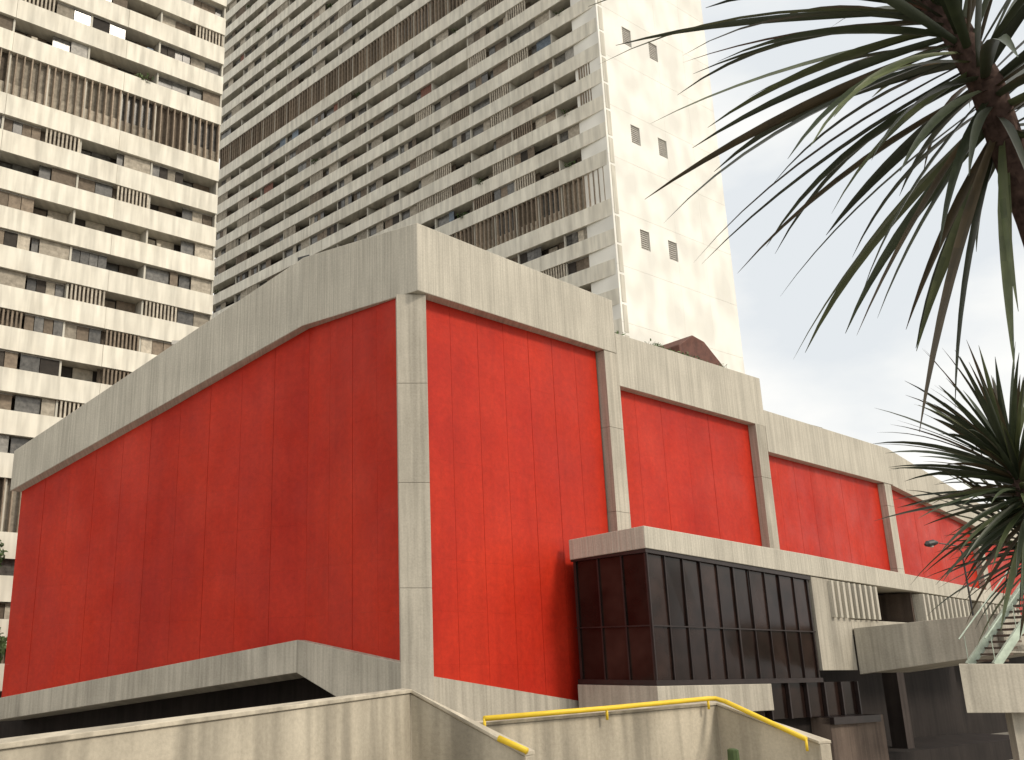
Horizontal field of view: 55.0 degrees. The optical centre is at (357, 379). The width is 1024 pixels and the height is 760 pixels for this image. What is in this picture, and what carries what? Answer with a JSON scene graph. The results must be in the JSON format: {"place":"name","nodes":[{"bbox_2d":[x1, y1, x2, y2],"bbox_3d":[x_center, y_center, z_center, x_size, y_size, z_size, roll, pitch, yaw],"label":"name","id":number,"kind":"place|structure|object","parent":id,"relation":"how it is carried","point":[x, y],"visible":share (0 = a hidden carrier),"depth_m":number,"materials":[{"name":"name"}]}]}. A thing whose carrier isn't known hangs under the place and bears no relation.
{"place":"outdoors","nodes":[
{"label":"outdoors","id":0,"kind":"place"},
{"bbox_2d":[172,255,821,427],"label":"roof fittings","id":1,"kind":"object","parent":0,"point":[176,341],"visible":0.14,"depth_m":38.28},
{"bbox_2d":[434,677,578,720],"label":"base wall","id":2,"kind":"structure","parent":0,"point":[475,702],"depth_m":28.11,"materials":[{"name":"grey concrete"}]},
{"bbox_2d":[212,0,1023,510],"label":"sky","id":3,"kind":"structure","parent":0,"point":[838,385],"materials":[{"name":"white"}]},
{"bbox_2d":[476,696,831,759],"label":"ramp parapet","id":4,"kind":"structure","parent":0,"point":[708,730],"depth_m":17.80,"materials":[{"name":"concrete"}]},
{"bbox_2d":[578,684,773,716],"bbox_3d":[10.309,11.472,30.715,6.336,3.390,2.922,12,-20,-36],"label":"foyer base","id":5,"kind":"object","parent":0,"point":[757,698],"visible":0.36,"depth_m":29.78,"materials":[{"name":"grey concrete"}]},
{"bbox_2d":[571,548,862,719],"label":"foyer glazing","id":6,"kind":"structure","parent":5,"relation":"on","point":[647,617],"depth_m":30.86,"materials":[{"name":"black glass"}]},
{"bbox_2d":[761,683,811,733],"bbox_3d":[10.731,10.346,33.805,9.037,7.100,5.398,12,-20,-36],"label":"foyer interior","id":7,"kind":"object","parent":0,"point":[803,724],"depth_m":33.45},
{"bbox_2d":[614,333,1017,541],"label":"bay fascia","id":8,"kind":"structure","parent":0,"point":[664,375],"depth_m":41.13,"materials":[{"name":"beige concrete"}]},
{"bbox_2d":[850,583,974,602],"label":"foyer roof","id":9,"kind":"structure","parent":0,"point":[881,591],"depth_m":40.54,"materials":[{"name":"grey concrete"}]},
{"bbox_2d":[958,572,1023,759],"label":"outdoor staircase","id":10,"kind":"structure","parent":0,"point":[997,686],"depth_m":26.87,"materials":[{"name":"concrete"}]},
{"label":"ground","id":11,"kind":"structure","parent":0,"visible":0},
{"bbox_2d":[0,540,7,660],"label":"broadleaf tree","id":12,"kind":"object","parent":11,"relation":"on","point":[3,642],"visible":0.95,"depth_m":56.26,"materials":[{"name":"green plant"}]},
{"bbox_2d":[0,0,226,697],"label":"apartment tower","id":13,"kind":"structure","parent":11,"relation":"on","point":[110,117],"depth_m":69.38,"materials":[{"name":"white paint"}]},
{"bbox_2d":[0,678,335,738],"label":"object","id":14,"kind":"object","parent":11,"relation":"on","point":[288,691],"visible":0.06,"depth_m":36.42,"materials":[{"name":"black"}]},
{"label":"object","id":15,"kind":"object","parent":14,"relation":"on","visible":0},
{"bbox_2d":[1,299,607,700],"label":"red cladding","id":16,"kind":"structure","parent":15,"relation":"attached to","point":[252,504],"depth_m":32.76,"materials":[{"name":"red metal"}]},
{"bbox_2d":[10,223,615,491],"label":"roof fascia","id":17,"kind":"structure","parent":15,"relation":"on","point":[305,294],"depth_m":34.52,"materials":[{"name":"beige concrete"}]},
{"bbox_2d":[0,640,400,720],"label":"base beam","id":18,"kind":"structure","parent":11,"relation":"on","point":[336,671],"depth_m":32.45,"materials":[{"name":"beige concrete"}]},
{"bbox_2d":[0,688,534,759],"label":"ramp parapet","id":19,"kind":"structure","parent":11,"relation":"on","point":[403,724],"depth_m":12.01,"materials":[{"name":"concrete"}]},
{"bbox_2d":[211,0,744,373],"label":"apartment tower","id":20,"kind":"structure","parent":11,"relation":"on","point":[529,134],"depth_m":99.36,"materials":[{"name":"white paint"}]},
{"bbox_2d":[396,294,991,699],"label":"columns","id":21,"kind":"structure","parent":11,"relation":"on","point":[415,606],"depth_m":29.30,"materials":[{"name":"concrete"}]},
{"bbox_2d":[727,748,739,759],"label":"cactus","id":22,"kind":"object","parent":11,"relation":"on","point":[732,753],"visible":1,"depth_m":15.46,"materials":[{"name":"green plant"}]},
{"bbox_2d":[569,526,1018,607],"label":"foyer parapet","id":23,"kind":"structure","parent":11,"relation":"on","point":[652,538],"depth_m":33.30,"materials":[{"name":"beige concrete"}]},
{"bbox_2d":[588,0,1023,431],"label":"dracaena tree","id":24,"kind":"object","parent":11,"relation":"on","point":[993,120],"visible":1,"depth_m":3.04,"materials":[{"name":"green plant"}]},
{"bbox_2d":[810,635,1012,759],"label":"undercroft","id":25,"kind":"object","parent":11,"relation":"on","point":[916,715],"visible":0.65,"depth_m":40.77,"materials":[{"name":"grey concrete"}]},
{"bbox_2d":[808,576,1020,669],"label":"gallery wall","id":26,"kind":"structure","parent":25,"relation":"on","point":[841,611],"depth_m":36.32,"materials":[{"name":"concrete"}]},
{"bbox_2d":[854,613,1023,673],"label":"balcony","id":27,"kind":"structure","parent":26,"relation":"attached to","point":[915,646],"depth_m":34.31,"materials":[{"name":"concrete"}]},
{"bbox_2d":[924,540,973,615],"bbox_3d":[20.625,7.340,33.551,1.414,3.524,0.224,3,-17,-10],"label":"street lamp","id":28,"kind":"object","parent":27,"relation":"on","point":[931,543],"visible":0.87,"depth_m":33.82,"materials":[{"name":"metal"}]},
{"bbox_2d":[874,342,1023,645],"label":"dracaena tree","id":29,"kind":"object","parent":11,"relation":"on","point":[995,438],"visible":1,"depth_m":5.07,"materials":[{"name":"green plant"}]},
{"bbox_2d":[954,656,1023,733],"bbox_3d":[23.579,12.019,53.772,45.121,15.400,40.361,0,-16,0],"label":"landing","id":30,"kind":"object","parent":11,"relation":"on","point":[987,723],"depth_m":57.46,"materials":[{"name":"grey concrete"}]},
{"bbox_2d":[614,331,726,367],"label":"rooftop plants","id":31,"kind":"object","parent":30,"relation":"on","point":[654,344],"visible":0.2,"depth_m":38.35,"materials":[{"name":"green plant"}]},
{"bbox_2d":[660,335,722,366],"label":"rooftop hood","id":32,"kind":"object","parent":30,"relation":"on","point":[692,345],"visible":0.15,"depth_m":41.55,"materials":[{"name":"red metal"}]},
{"bbox_2d":[620,390,1023,614],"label":"red cladding bays","id":33,"kind":"object","parent":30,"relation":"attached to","point":[689,471],"visible":0.36,"depth_m":39.93,"materials":[{"name":"red metal"}]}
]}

